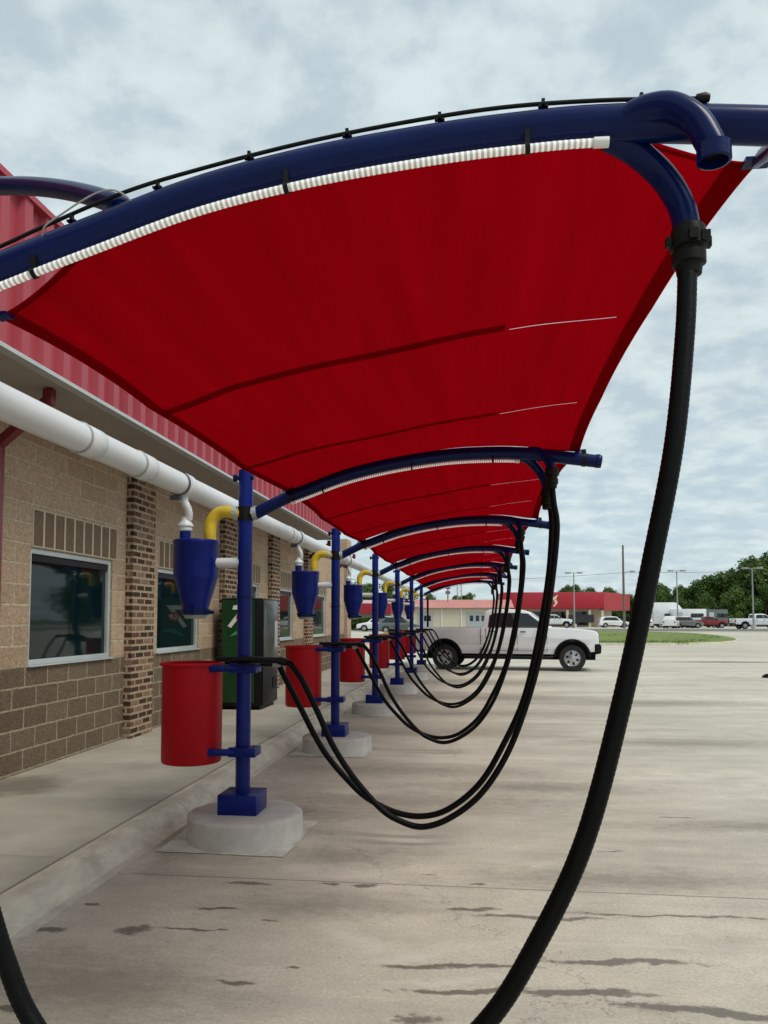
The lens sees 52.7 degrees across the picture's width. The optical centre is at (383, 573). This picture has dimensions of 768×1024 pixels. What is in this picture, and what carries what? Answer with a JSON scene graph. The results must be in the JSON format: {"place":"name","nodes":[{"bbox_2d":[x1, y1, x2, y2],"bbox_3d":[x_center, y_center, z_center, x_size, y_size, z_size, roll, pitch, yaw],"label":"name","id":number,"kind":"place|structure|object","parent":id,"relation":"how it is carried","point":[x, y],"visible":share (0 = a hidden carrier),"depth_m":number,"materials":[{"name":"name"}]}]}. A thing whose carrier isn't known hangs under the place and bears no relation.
{"place":"outdoors","nodes":[
{"label":"outdoors","id":0,"kind":"place"},
{"bbox_2d":[0,664,394,894],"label":"sidewalk","id":1,"kind":"structure","parent":0,"point":[52,813],"depth_m":6.73,"materials":[{"name":"concrete"}]},
{"bbox_2d":[221,598,278,709],"bbox_3d":[-2.274,1.344,13.210,0.742,1.830,0.986,0,-3,7],"label":"vending machine","id":2,"kind":"object","parent":1,"relation":"on","point":[264,644],"visible":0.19,"depth_m":12.77,"materials":[{"name":"black plastic"}]},
{"bbox_2d":[0,626,767,1023],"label":"parking lot","id":3,"kind":"structure","parent":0,"point":[350,906],"depth_m":4.63,"materials":[{"name":"concrete"}]},
{"bbox_2d":[0,163,355,779],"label":"car wash building","id":4,"kind":"structure","parent":3,"relation":"on","point":[97,628],"depth_m":8.71,"materials":[{"name":"beige brick"}]},
{"bbox_2d":[0,662,408,946],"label":"kerb","id":5,"kind":"structure","parent":3,"relation":"on","point":[33,904],"depth_m":5.20,"materials":[{"name":"concrete"}]},
{"bbox_2d":[157,799,317,856],"bbox_3d":[-1.049,1.850,5.729,0.960,0.208,0.969,0,-3,7],"label":"concrete base","id":6,"kind":"object","parent":3,"relation":"on","point":[277,828],"visible":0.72,"depth_m":5.39,"materials":[{"name":"concrete"}]},
{"bbox_2d":[173,446,602,815],"bbox_3d":[-0.014,0.411,5.672,3.180,2.669,0.346,0,-3,7],"label":"vacuum station","id":7,"kind":"object","parent":6,"relation":"on","point":[198,563],"visible":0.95,"depth_m":5.73,"materials":[{"name":"blue paint"}]},
{"bbox_2d":[160,660,224,766],"bbox_3d":[-1.440,1.033,5.814,0.478,0.740,0.478,0,-3,7],"label":"trash bin","id":8,"kind":"object","parent":7,"relation":"attached to","point":[191,713],"visible":0.94,"depth_m":5.62,"materials":[{"name":"red metal"}]},
{"bbox_2d":[0,382,408,591],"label":"pipe","id":9,"kind":"object","parent":7,"relation":"attached to","point":[23,411],"visible":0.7,"depth_m":4.72,"materials":[{"name":"white plastic"}]},
{"bbox_2d":[215,467,559,829],"bbox_3d":[0.006,0.531,5.574,2.496,2.557,0.100,0,-3,7],"label":"vacuum hose","id":10,"kind":"object","parent":7,"relation":"attached to","point":[551,474],"visible":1,"depth_m":5.46,"materials":[{"name":"black rubber"}]},
{"bbox_2d":[225,488,553,818],"bbox_3d":[0.014,0.591,5.727,2.476,2.398,0.100,0,-3,8],"label":"vacuum hose","id":11,"kind":"object","parent":7,"relation":"attached to","point":[545,505],"visible":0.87,"depth_m":5.61,"materials":[{"name":"black rubber"}]},
{"bbox_2d":[291,455,519,504],"bbox_3d":[0.142,-0.689,5.684,1.684,0.338,0.029,0,-3,7],"label":"light tube","id":12,"kind":"object","parent":7,"relation":"attached to","point":[399,470],"visible":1,"depth_m":5.68,"materials":[{"name":"white plastic"}]},
{"bbox_2d":[288,731,376,756],"bbox_3d":[-0.603,2.074,9.486,0.960,0.208,0.969,0,-3,7],"label":"concrete base","id":13,"kind":"object","parent":3,"relation":"on","point":[355,744],"visible":0.66,"depth_m":9.15,"materials":[{"name":"concrete"}]},
{"bbox_2d":[292,516,548,736],"bbox_3d":[0.432,0.635,9.429,3.180,2.669,0.346,0,-3,7],"label":"vacuum station","id":14,"kind":"object","parent":13,"relation":"on","point":[306,585],"visible":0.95,"depth_m":9.49,"materials":[{"name":"blue paint"}]},
{"bbox_2d":[284,645,322,707],"bbox_3d":[-0.994,1.257,9.571,0.478,0.740,0.478,0,-3,7],"label":"trash bin","id":15,"kind":"object","parent":14,"relation":"attached to","point":[306,660],"visible":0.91,"depth_m":9.38,"materials":[{"name":"red paint"}]},
{"bbox_2d":[319,529,525,743],"bbox_3d":[0.452,0.755,9.331,2.496,2.557,0.100,0,-3,7],"label":"vacuum hose","id":16,"kind":"object","parent":14,"relation":"attached to","point":[521,533],"visible":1,"depth_m":9.22,"materials":[{"name":"black plastic"}]},
{"bbox_2d":[323,541,521,739],"bbox_3d":[0.460,0.815,9.484,2.476,2.398,0.100,0,-3,8],"label":"vacuum hose","id":17,"kind":"object","parent":14,"relation":"attached to","point":[486,705],"visible":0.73,"depth_m":9.37,"materials":[{"name":"black rubber"}]},
{"bbox_2d":[364,521,501,549],"bbox_3d":[0.588,-0.465,9.441,1.684,0.338,0.029,0,-3,7],"label":"light tube","id":18,"kind":"object","parent":14,"relation":"attached to","point":[437,528],"visible":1,"depth_m":9.43,"materials":[{"name":"white plastic"}]},
{"bbox_2d":[301,446,566,543],"bbox_3d":[0.564,-0.638,7.644,2.266,0.416,3.932,0,-3,7],"label":"shade canopy","id":19,"kind":"object","parent":14,"relation":"attached to","point":[360,511],"visible":0.88,"depth_m":7.08,"materials":[{"name":"red fabric"}]},
{"bbox_2d":[344,700,404,716],"bbox_3d":[-0.157,2.298,13.243,0.960,0.208,0.969,0,-3,7],"label":"concrete base","id":20,"kind":"object","parent":3,"relation":"on","point":[361,708],"visible":0.65,"depth_m":12.87,"materials":[{"name":"concrete"}]},
{"bbox_2d":[343,546,529,702],"bbox_3d":[0.878,0.859,13.186,3.180,2.669,0.346,0,-3,7],"label":"vacuum station","id":21,"kind":"object","parent":20,"relation":"on","point":[354,595],"visible":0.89,"depth_m":13.25,"materials":[{"name":"blue paint"}]},
{"bbox_2d":[340,638,365,682],"bbox_3d":[-0.548,1.481,13.328,0.478,0.740,0.478,0,-3,7],"label":"trash bin","id":22,"kind":"object","parent":21,"relation":"attached to","point":[352,669],"visible":0.87,"depth_m":13.13,"materials":[{"name":"red paint"}]},
{"bbox_2d":[364,555,510,707],"bbox_3d":[0.898,0.979,13.088,2.496,2.557,0.100,0,-3,7],"label":"vacuum hose","id":23,"kind":"object","parent":21,"relation":"attached to","point":[507,560],"visible":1,"depth_m":12.97,"materials":[{"name":"black plastic"}]},
{"bbox_2d":[366,564,508,704],"bbox_3d":[0.906,1.039,13.241,2.476,2.398,0.100,0,-3,8],"label":"vacuum hose","id":24,"kind":"object","parent":21,"relation":"attached to","point":[421,689],"visible":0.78,"depth_m":13.13,"materials":[{"name":"black rubber"}]},
{"bbox_2d":[396,549,494,569],"bbox_3d":[1.034,-0.241,13.197,1.684,0.338,0.029,0,-3,7],"label":"light tube","id":25,"kind":"object","parent":21,"relation":"attached to","point":[483,551],"visible":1,"depth_m":13.19,"materials":[{"name":"white plastic"}]},
{"bbox_2d":[369,515,535,564],"bbox_3d":[1.010,-0.414,11.401,2.266,0.416,3.932,0,-3,7],"label":"shade canopy","id":26,"kind":"object","parent":21,"relation":"attached to","point":[399,549],"visible":0.72,"depth_m":10.97,"materials":[{"name":"red fabric"}]},
{"bbox_2d":[356,616,393,630],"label":"suv","id":27,"kind":"object","parent":3,"relation":"on","point":[366,626],"visible":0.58,"depth_m":85.78,"materials":[{"name":"white paint"}]},
{"bbox_2d":[359,600,393,616],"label":"red strip store","id":28,"kind":"structure","parent":3,"relation":"on","point":[366,609],"depth_m":99.43,"materials":[{"name":"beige paint"}]},
{"bbox_2d":[378,617,419,631],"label":"suv","id":29,"kind":"object","parent":3,"relation":"on","point":[389,622],"visible":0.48,"depth_m":77.45,"materials":[{"name":"grey paint"}]},
{"bbox_2d":[379,683,419,694],"bbox_3d":[0.289,2.522,17.000,0.960,0.208,0.969,0,-3,7],"label":"concrete base","id":30,"kind":"object","parent":3,"relation":"on","point":[408,689],"visible":0.59,"depth_m":16.62,"materials":[{"name":"concrete"}]},
{"bbox_2d":[378,562,517,684],"bbox_3d":[1.324,1.083,16.943,3.180,2.669,0.346,0,-3,7],"label":"vacuum station","id":31,"kind":"object","parent":30,"relation":"on","point":[383,601],"visible":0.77,"depth_m":17.00,"materials":[{"name":"blue paint"}]},
{"bbox_2d":[369,634,389,668],"bbox_3d":[-0.102,1.705,17.085,0.478,0.740,0.478,0,-3,7],"label":"trash bin","id":32,"kind":"object","parent":31,"relation":"attached to","point":[383,653],"visible":0.67,"depth_m":16.89,"materials":[{"name":"red paint"}]},
{"bbox_2d":[390,576,500,685],"bbox_3d":[1.352,1.263,16.998,2.476,2.398,0.100,0,-3,8],"label":"vacuum hose","id":33,"kind":"object","parent":31,"relation":"attached to","point":[426,666],"visible":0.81,"depth_m":16.89,"materials":[{"name":"black rubber"}]},
{"bbox_2d":[389,570,502,688],"bbox_3d":[1.344,1.203,16.845,2.496,2.557,0.100,0,-3,7],"label":"vacuum hose","id":34,"kind":"object","parent":31,"relation":"attached to","point":[489,655],"visible":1,"depth_m":16.73,"materials":[{"name":"black plastic"}]},
{"bbox_2d":[413,565,489,580],"bbox_3d":[1.480,-0.017,16.954,1.684,0.338,0.029,0,-3,7],"label":"light tube","id":35,"kind":"object","parent":31,"relation":"attached to","point":[452,569],"visible":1,"depth_m":16.95,"materials":[{"name":"white plastic"}]},
{"bbox_2d":[400,545,512,576],"bbox_3d":[1.456,-0.190,15.158,2.266,0.416,3.932,0,-3,7],"label":"shade canopy","id":36,"kind":"object","parent":31,"relation":"attached to","point":[431,564],"visible":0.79,"depth_m":14.79,"materials":[{"name":"red fabric"}]},
{"bbox_2d":[400,672,429,680],"bbox_3d":[0.735,2.746,20.757,0.960,0.208,0.969,0,-3,7],"label":"concrete base","id":37,"kind":"object","parent":3,"relation":"on","point":[422,676],"visible":0.66,"depth_m":20.39,"materials":[{"name":"concrete"}]},
{"bbox_2d":[391,573,506,672],"bbox_3d":[1.770,1.307,20.700,3.180,2.669,0.346,0,-3,7],"label":"vacuum station","id":38,"kind":"object","parent":37,"relation":"on","point":[411,590],"visible":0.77,"depth_m":20.77,"materials":[{"name":"blue paint"}]},
{"bbox_2d":[388,632,404,659],"bbox_3d":[0.344,1.929,20.842,0.478,0.740,0.478,0,-3,7],"label":"trash bin","id":39,"kind":"object","parent":38,"relation":"attached to","point":[392,652],"visible":0.39,"depth_m":20.67,"materials":[{"name":"red paint"}]},
{"bbox_2d":[404,579,497,675],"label":"vacuum hose","id":40,"kind":"object","parent":38,"relation":"attached to","point":[496,584],"visible":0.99,"depth_m":20.49,"materials":[{"name":"black plastic"}]},
{"bbox_2d":[405,584,496,673],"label":"vacuum hose","id":41,"kind":"object","parent":38,"relation":"attached to","point":[482,654],"visible":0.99,"depth_m":20.64,"materials":[{"name":"black rubber"}]},
{"bbox_2d":[425,575,486,587],"bbox_3d":[1.926,0.207,20.712,1.684,0.338,0.029,0,-3,7],"label":"light tube","id":42,"kind":"object","parent":38,"relation":"attached to","point":[456,578],"visible":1,"depth_m":20.71,"materials":[{"name":"white plastic"}]},
{"bbox_2d":[415,561,505,584],"bbox_3d":[1.902,0.034,18.915,2.266,0.416,3.932,0,-3,7],"label":"shade canopy","id":43,"kind":"object","parent":38,"relation":"attached to","point":[444,574],"visible":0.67,"depth_m":18.56,"materials":[{"name":"red fabric"}]},
{"bbox_2d":[409,664,436,670],"bbox_3d":[1.181,2.970,24.514,0.960,0.208,0.969,0,-3,7],"label":"concrete base","id":44,"kind":"object","parent":3,"relation":"on","point":[421,668],"visible":0.55,"depth_m":24.11,"materials":[{"name":"concrete"}]},
{"bbox_2d":[404,580,504,664],"bbox_3d":[2.216,1.531,24.457,3.180,2.669,0.346,0,-3,7],"label":"vacuum station","id":45,"kind":"object","parent":44,"relation":"on","point":[421,594],"visible":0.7,"depth_m":24.52,"materials":[{"name":"blue paint"}]},
{"bbox_2d":[401,630,415,653],"bbox_3d":[0.790,2.153,24.599,0.478,0.740,0.478,0,-3,7],"label":"trash bin","id":46,"kind":"object","parent":45,"relation":"attached to","point":[407,644],"visible":0.35,"depth_m":24.39,"materials":[{"name":"red paint"}]},
{"bbox_2d":[415,585,494,666],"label":"vacuum hose","id":47,"kind":"object","parent":45,"relation":"attached to","point":[485,642],"visible":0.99,"depth_m":24.25,"materials":[{"name":"black plastic"}]},
{"bbox_2d":[425,590,493,665],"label":"vacuum hose","id":48,"kind":"object","parent":45,"relation":"attached to","point":[480,650],"visible":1,"depth_m":24.40,"materials":[{"name":"black rubber"}]},
{"bbox_2d":[426,572,497,589],"bbox_3d":[2.348,0.258,22.672,2.266,0.416,3.932,0,-3,7],"label":"shade canopy","id":49,"kind":"object","parent":45,"relation":"attached to","point":[460,580],"visible":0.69,"depth_m":22.31,"materials":[{"name":"red fabric"}]},
{"bbox_2d":[401,600,513,626],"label":"beige garage","id":50,"kind":"structure","parent":3,"relation":"on","point":[458,613],"depth_m":107.62,"materials":[{"name":"beige paint"}]},
{"bbox_2d":[417,613,432,626],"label":"roll door","id":51,"kind":"structure","parent":50,"relation":"in","point":[418,614],"depth_m":107.73,"materials":[{"name":"grey metal"}]},
{"bbox_2d":[466,613,484,626],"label":"roll door","id":52,"kind":"structure","parent":50,"relation":"in","point":[473,619],"depth_m":107.08,"materials":[{"name":"grey metal"}]},
{"bbox_2d":[408,609,601,671],"bbox_3d":[3.895,2.141,25.458,6.208,1.935,2.360,-1,-4,14],"label":"pickup truck","id":53,"kind":"object","parent":3,"relation":"on","point":[572,649],"visible":0.74,"depth_m":24.47,"materials":[{"name":"white paint"}]},
{"bbox_2d":[365,631,738,644],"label":"island kerb","id":54,"kind":"structure","parent":3,"relation":"on","point":[709,643],"depth_m":48.73,"materials":[{"name":"concrete"}]},
{"bbox_2d":[382,630,735,642],"bbox_3d":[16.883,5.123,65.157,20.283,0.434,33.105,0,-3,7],"label":"grass","id":55,"kind":"structure","parent":54,"relation":"on","point":[653,641],"depth_m":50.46,"materials":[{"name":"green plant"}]},
{"bbox_2d":[549,614,572,627],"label":"pickup truck","id":56,"kind":"object","parent":3,"relation":"on","point":[556,620],"visible":0.58,"depth_m":110.39,"materials":[{"name":"white paint"}]},
{"bbox_2d":[498,592,629,626],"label":"red store","id":57,"kind":"structure","parent":3,"relation":"on","point":[591,608],"depth_m":124.67,"materials":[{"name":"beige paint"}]},
{"bbox_2d":[551,612,565,618],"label":"shop window","id":58,"kind":"structure","parent":57,"relation":"in","point":[562,614],"depth_m":127.31,"materials":[{"name":"black glass"}]},
{"bbox_2d":[575,612,587,624],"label":"shop window","id":59,"kind":"structure","parent":57,"relation":"in","point":[576,613],"depth_m":126.97,"materials":[{"name":"black glass"}]},
{"bbox_2d":[565,572,582,627],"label":"parking lamp","id":60,"kind":"object","parent":3,"relation":"on","point":[574,625],"visible":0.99,"depth_m":111.98,"materials":[{"name":"metal"}]},
{"bbox_2d":[597,616,628,627],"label":"suv","id":61,"kind":"object","parent":3,"relation":"on","point":[605,622],"visible":0.82,"depth_m":115.68,"materials":[{"name":"white paint"}]},
{"bbox_2d":[622,545,634,627],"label":"utility pole","id":62,"kind":"object","parent":3,"relation":"on","point":[623,597],"visible":1,"depth_m":104.98,"materials":[{"name":"brown wood"}]},
{"bbox_2d":[351,573,613,584],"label":"overhead wire","id":63,"kind":"object","parent":62,"relation":"attached to","point":[511,579],"visible":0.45,"depth_m":107.54,"materials":[{"name":"black metal"}]},
{"bbox_2d":[664,571,747,572],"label":"overhead wire","id":64,"kind":"object","parent":62,"relation":"attached to","point":[694,572],"visible":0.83,"depth_m":103.60,"materials":[{"name":"black rubber"}]},
{"bbox_2d":[651,602,681,627],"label":"camper","id":65,"kind":"object","parent":3,"relation":"on","point":[661,611],"visible":0.46,"depth_m":115.53,"materials":[{"name":"white paint"}]},
{"bbox_2d":[662,616,679,627],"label":"suv","id":66,"kind":"object","parent":3,"relation":"on","point":[670,621],"visible":0.96,"depth_m":104.83,"materials":[{"name":"white paint"}]},
{"bbox_2d":[667,570,685,615],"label":"parking lamp","id":67,"kind":"object","parent":3,"relation":"on","point":[676,586],"visible":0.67,"depth_m":112.03,"materials":[{"name":"metal"}]},
{"bbox_2d":[670,609,705,627],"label":"camper trailer","id":68,"kind":"object","parent":3,"relation":"on","point":[696,614],"visible":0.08,"depth_m":113.13,"materials":[{"name":"white paint"}]},
{"bbox_2d":[672,616,703,627],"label":"suv","id":69,"kind":"object","parent":3,"relation":"on","point":[687,621],"visible":0.58,"depth_m":107.52,"materials":[{"name":"grey paint"}]},
{"bbox_2d":[694,616,726,627],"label":"pickup truck","id":70,"kind":"object","parent":3,"relation":"on","point":[709,621],"visible":0.66,"depth_m":108.75,"materials":[{"name":"red paint"}]},
{"bbox_2d":[706,610,727,627],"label":"cargo trailer","id":71,"kind":"object","parent":3,"relation":"on","point":[720,614],"visible":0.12,"depth_m":115.54,"materials":[{"name":"grey paint"}]},
{"bbox_2d":[0,90,767,281],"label":"vacuum station","id":72,"kind":"object","parent":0,"point":[634,128],"visible":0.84,"depth_m":1.89,"materials":[{"name":"blue paint"}]},
{"bbox_2d":[0,129,609,290],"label":"light tube","id":73,"kind":"object","parent":72,"relation":"attached to","point":[286,187],"visible":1,"depth_m":1.91,"materials":[{"name":"white plastic"}]},
{"bbox_2d":[0,220,711,1023],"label":"vacuum hose","id":74,"kind":"object","parent":72,"relation":"attached to","point":[688,242],"visible":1,"depth_m":1.77,"materials":[{"name":"black rubber"}]},
{"bbox_2d":[0,144,767,493],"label":"shade canopy","id":75,"kind":"object","parent":72,"relation":"attached to","point":[296,338],"visible":0.93,"depth_m":2.80,"materials":[{"name":"red fabric"}]},
{"bbox_2d":[0,0,767,618],"label":"sky","id":76,"kind":"structure","parent":0,"point":[120,95],"materials":[{"name":"white"}]},
{"bbox_2d":[351,629,767,630],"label":"road","id":77,"kind":"structure","parent":0,"point":[666,630],"depth_m":90.34,"materials":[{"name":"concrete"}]},
{"bbox_2d":[427,598,428,626],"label":"black post","id":78,"kind":"object","parent":77,"relation":"on","point":[427,612],"visible":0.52,"depth_m":97.81,"materials":[{"name":"metal"}]},
{"bbox_2d":[728,614,767,628],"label":"pickup truck","id":79,"kind":"object","parent":77,"relation":"on","point":[759,620],"visible":0.98,"depth_m":97.79,"materials":[{"name":"white paint"}]},
{"bbox_2d":[741,567,762,628],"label":"parking lamp","id":80,"kind":"object","parent":77,"relation":"on","point":[753,626],"visible":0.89,"depth_m":95.70,"materials":[{"name":"metal"}]},
{"bbox_3d":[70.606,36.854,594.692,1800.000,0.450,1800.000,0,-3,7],"label":"ground","id":81,"kind":"structure","parent":0,"visible":0},
{"bbox_2d":[351,617,371,629],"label":"hedge","id":82,"kind":"object","parent":81,"relation":"on","point":[355,622],"visible":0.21,"depth_m":92.37,"materials":[{"name":"green plant"}]},
{"bbox_2d":[363,582,378,599],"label":"broadleaf tree","id":83,"kind":"object","parent":81,"relation":"on","point":[367,588],"visible":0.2,"depth_m":122.28,"materials":[{"name":"green plant"}]},
{"bbox_2d":[379,582,404,599],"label":"broadleaf tree","id":84,"kind":"object","parent":81,"relation":"on","point":[390,589],"visible":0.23,"depth_m":117.57,"materials":[{"name":"green plant"}]},
{"bbox_2d":[423,593,435,599],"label":"broadleaf tree","id":85,"kind":"object","parent":81,"relation":"on","point":[430,596],"visible":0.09,"depth_m":159.57,"materials":[{"name":"green plant"}]},
{"bbox_2d":[459,592,475,599],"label":"broadleaf tree","id":86,"kind":"object","parent":81,"relation":"on","point":[468,596],"visible":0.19,"depth_m":148.21,"materials":[{"name":"green plant"}]},
{"bbox_2d":[558,584,575,591],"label":"broadleaf tree","id":87,"kind":"object","parent":81,"relation":"on","point":[567,588],"visible":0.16,"depth_m":158.02,"materials":[{"name":"green plant"}]},
{"bbox_2d":[571,584,584,591],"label":"broadleaf tree","id":88,"kind":"object","parent":81,"relation":"on","point":[577,588],"visible":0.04,"depth_m":159.01,"materials":[{"name":"green plant"}]},
{"bbox_2d":[582,586,596,591],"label":"broadleaf tree","id":89,"kind":"object","parent":81,"relation":"on","point":[589,590],"visible":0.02,"depth_m":155.88,"materials":[{"name":"green plant"}]},
{"bbox_2d":[603,586,622,616],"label":"broadleaf tree","id":90,"kind":"object","parent":81,"relation":"on","point":[613,613],"visible":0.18,"depth_m":153.18,"materials":[{"name":"green plant"}]},
{"bbox_2d":[620,593,633,621],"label":"broadleaf tree","id":91,"kind":"object","parent":81,"relation":"on","point":[627,613],"visible":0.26,"depth_m":165.73,"materials":[{"name":"green plant"}]},
{"bbox_2d":[654,593,668,602],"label":"broadleaf tree","id":92,"kind":"object","parent":81,"relation":"on","point":[660,598],"visible":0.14,"depth_m":159.23,"materials":[{"name":"green plant"}]},
{"bbox_2d":[655,582,672,601],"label":"broadleaf tree","id":93,"kind":"object","parent":81,"relation":"on","point":[663,589],"visible":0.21,"depth_m":163.04,"materials":[{"name":"green plant"}]},
{"bbox_2d":[671,597,688,608],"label":"broadleaf tree","id":94,"kind":"object","parent":81,"relation":"on","point":[682,605],"visible":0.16,"depth_m":142.83,"materials":[{"name":"green plant"}]},
{"bbox_2d":[671,584,690,601],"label":"broadleaf tree","id":95,"kind":"object","parent":81,"relation":"on","point":[680,590],"visible":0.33,"depth_m":157.72,"materials":[{"name":"green plant"}]},
{"bbox_2d":[679,584,709,608],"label":"broadleaf tree","id":96,"kind":"object","parent":81,"relation":"on","point":[692,604],"visible":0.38,"depth_m":153.98,"materials":[{"name":"green plant"}]},
{"bbox_2d":[688,575,721,608],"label":"broadleaf tree","id":97,"kind":"object","parent":81,"relation":"on","point":[705,583],"visible":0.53,"depth_m":153.16,"materials":[{"name":"green plant"}]},
{"bbox_2d":[696,591,718,609],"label":"broadleaf tree","id":98,"kind":"object","parent":81,"relation":"on","point":[706,597],"visible":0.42,"depth_m":139.99,"materials":[{"name":"green plant"}]},
{"bbox_2d":[707,570,734,625],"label":"broadleaf tree","id":99,"kind":"object","parent":81,"relation":"on","point":[721,581],"visible":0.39,"depth_m":151.51,"materials":[{"name":"green plant"}]},
{"bbox_2d":[718,585,754,621],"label":"broadleaf tree","id":100,"kind":"object","parent":81,"relation":"on","point":[733,597],"visible":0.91,"depth_m":136.45,"materials":[{"name":"green plant"}]},
{"bbox_2d":[721,572,763,610],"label":"broadleaf tree","id":101,"kind":"object","parent":81,"relation":"on","point":[737,580],"visible":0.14,"depth_m":147.96,"materials":[{"name":"green plant"}]},
{"bbox_2d":[718,555,767,613],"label":"broadleaf tree","id":102,"kind":"object","parent":81,"relation":"on","point":[760,576],"visible":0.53,"depth_m":144.68,"materials":[{"name":"green plant"}]},
{"bbox_2d":[740,551,767,595],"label":"broadleaf tree","id":103,"kind":"object","parent":81,"relation":"on","point":[764,557],"visible":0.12,"depth_m":148.08,"materials":[{"name":"green plant"}]},
{"bbox_2d":[746,582,767,626],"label":"broadleaf tree","id":104,"kind":"object","parent":81,"relation":"on","point":[760,605],"visible":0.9,"depth_m":134.96,"materials":[{"name":"green plant"}]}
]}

